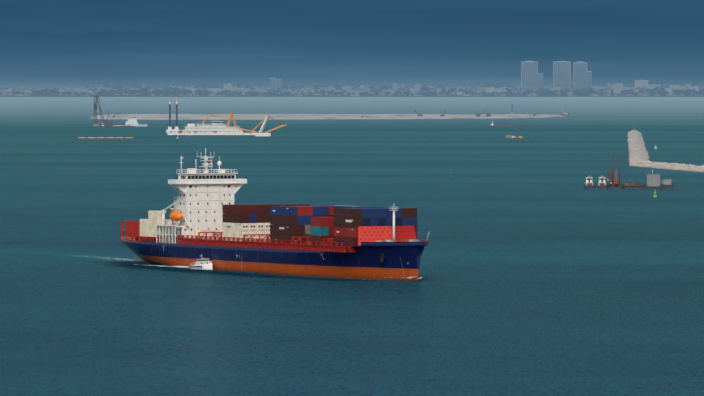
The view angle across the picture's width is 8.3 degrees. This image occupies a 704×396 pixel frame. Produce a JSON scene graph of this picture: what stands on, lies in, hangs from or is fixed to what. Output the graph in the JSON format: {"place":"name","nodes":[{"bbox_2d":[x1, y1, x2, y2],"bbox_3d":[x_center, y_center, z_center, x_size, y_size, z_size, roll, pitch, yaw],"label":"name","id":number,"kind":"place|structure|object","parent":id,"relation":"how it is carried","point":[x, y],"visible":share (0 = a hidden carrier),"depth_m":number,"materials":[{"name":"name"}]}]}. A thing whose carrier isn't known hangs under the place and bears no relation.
{"place":"outdoors","nodes":[
{"label":"outdoors","id":0,"kind":"place"},
{"bbox_2d":[89,114,565,119],"bbox_3d":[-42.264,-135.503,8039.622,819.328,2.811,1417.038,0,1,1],"label":"sand bank","id":1,"kind":"structure","parent":0,"point":[288,116],"depth_m":7872.45,"materials":[{"name":"beige sand"}]},
{"bbox_2d":[112,107,568,116],"bbox_3d":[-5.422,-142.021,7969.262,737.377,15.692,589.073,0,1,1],"label":"construction vehicles","id":2,"kind":"object","parent":1,"relation":"on","point":[566,113],"visible":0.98,"depth_m":7950.35,"materials":[{"name":"paint"}]},
{"bbox_2d":[0,97,703,395],"bbox_3d":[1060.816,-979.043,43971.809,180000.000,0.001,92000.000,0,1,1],"label":"sea","id":3,"kind":"structure","parent":0,"point":[543,271],"depth_m":1475.90,"materials":[{"name":"liquid"}]},
{"bbox_2d":[92,95,134,127],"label":"crane barge","id":4,"kind":"object","parent":3,"relation":"on","point":[96,125],"visible":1,"depth_m":6039.88,"materials":[{"name":"paint"}]},
{"bbox_2d":[78,137,156,137],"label":"floating pipeline","id":5,"kind":"object","parent":3,"relation":"on","point":[116,137],"visible":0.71,"depth_m":4860.38,"materials":[{"name":"paint"}]},
{"bbox_2d":[113,117,147,126],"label":"barge","id":6,"kind":"object","parent":3,"relation":"on","point":[132,121],"visible":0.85,"depth_m":6188.02,"materials":[{"name":"paint"}]},
{"bbox_2d":[189,255,212,269],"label":"pilot boat","id":7,"kind":"object","parent":3,"relation":"on","point":[204,264],"visible":0.94,"depth_m":1412.59,"materials":[{"name":"paint"}]},
{"bbox_2d":[4,247,427,281],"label":"wake foam","id":8,"kind":"object","parent":3,"relation":"on","point":[134,264],"visible":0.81,"depth_m":1404.12,"materials":[{"name":"liquid"}]},
{"bbox_2d":[166,99,286,135],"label":"dredger","id":9,"kind":"object","parent":3,"relation":"on","point":[217,128],"visible":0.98,"depth_m":5035.42,"materials":[{"name":"paint"}]},
{"bbox_2d":[121,148,428,280],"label":"container ship","id":10,"kind":"object","parent":3,"relation":"on","point":[215,224],"visible":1,"depth_m":1382.50,"materials":[{"name":"paint"}]},
{"bbox_2d":[493,124,516,126],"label":"sand barge","id":11,"kind":"object","parent":3,"relation":"on","point":[504,125],"visible":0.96,"depth_m":6074.25,"materials":[{"name":"paint"}]},
{"bbox_2d":[504,135,529,138],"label":"work barge","id":12,"kind":"object","parent":3,"relation":"on","point":[512,137],"visible":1,"depth_m":4780.23,"materials":[{"name":"paint"}]},
{"bbox_2d":[583,177,594,188],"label":"tugboat","id":13,"kind":"object","parent":3,"relation":"on","point":[588,183],"visible":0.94,"depth_m":2509.34,"materials":[{"name":"paint"}]},
{"bbox_2d":[596,177,607,188],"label":"tugboat","id":14,"kind":"object","parent":3,"relation":"on","point":[601,184],"visible":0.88,"depth_m":2508.11,"materials":[{"name":"paint"}]},
{"bbox_2d":[607,154,622,188],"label":"crane barge","id":15,"kind":"object","parent":3,"relation":"on","point":[614,184],"visible":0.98,"depth_m":2504.71,"materials":[{"name":"paint"}]},
{"bbox_2d":[621,180,645,188],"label":"rubble barge","id":16,"kind":"object","parent":3,"relation":"in","point":[633,184],"visible":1,"depth_m":2506.28,"materials":[{"name":"paint"}]},
{"bbox_2d":[646,174,660,188],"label":"caisson barge","id":17,"kind":"object","parent":3,"relation":"in","point":[652,181],"visible":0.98,"depth_m":2504.41,"materials":[{"name":"paint"}]},
{"bbox_2d":[627,125,703,172],"bbox_3d":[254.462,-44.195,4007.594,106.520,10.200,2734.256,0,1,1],"label":"breakwater","id":18,"kind":"object","parent":3,"relation":"on","point":[638,154],"visible":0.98,"depth_m":3282.93,"materials":[{"name":"stone"}]},
{"bbox_2d":[660,179,673,188],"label":"moored barge","id":19,"kind":"object","parent":3,"relation":"on","point":[666,184],"visible":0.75,"depth_m":2504.74,"materials":[{"name":"paint"}]},
{"bbox_2d":[0,0,703,86],"bbox_3d":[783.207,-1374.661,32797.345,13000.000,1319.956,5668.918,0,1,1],"label":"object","id":20,"kind":"structure","parent":0,"point":[253,43],"depth_m":30903.35,"materials":[{"name":"blue"}]},
{"bbox_2d":[0,87,703,96],"bbox_3d":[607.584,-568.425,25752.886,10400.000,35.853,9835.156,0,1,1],"label":"coast ground","id":21,"kind":"structure","parent":0,"point":[340,88],"depth_m":21103.66,"materials":[{"name":"grey"}]},
{"bbox_2d":[0,61,703,95],"bbox_3d":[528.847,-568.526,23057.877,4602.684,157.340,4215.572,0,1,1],"label":"city skyline","id":22,"kind":"structure","parent":21,"relation":"on","point":[531,78],"depth_m":21549.59,"materials":[{"name":"paint"}]},
{"bbox_2d":[0,82,703,96],"bbox_3d":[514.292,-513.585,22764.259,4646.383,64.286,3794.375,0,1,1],"label":"trees","id":23,"kind":"object","parent":21,"relation":"on","point":[174,92],"visible":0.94,"depth_m":20996.55,"materials":[{"name":"plant"}]}
]}

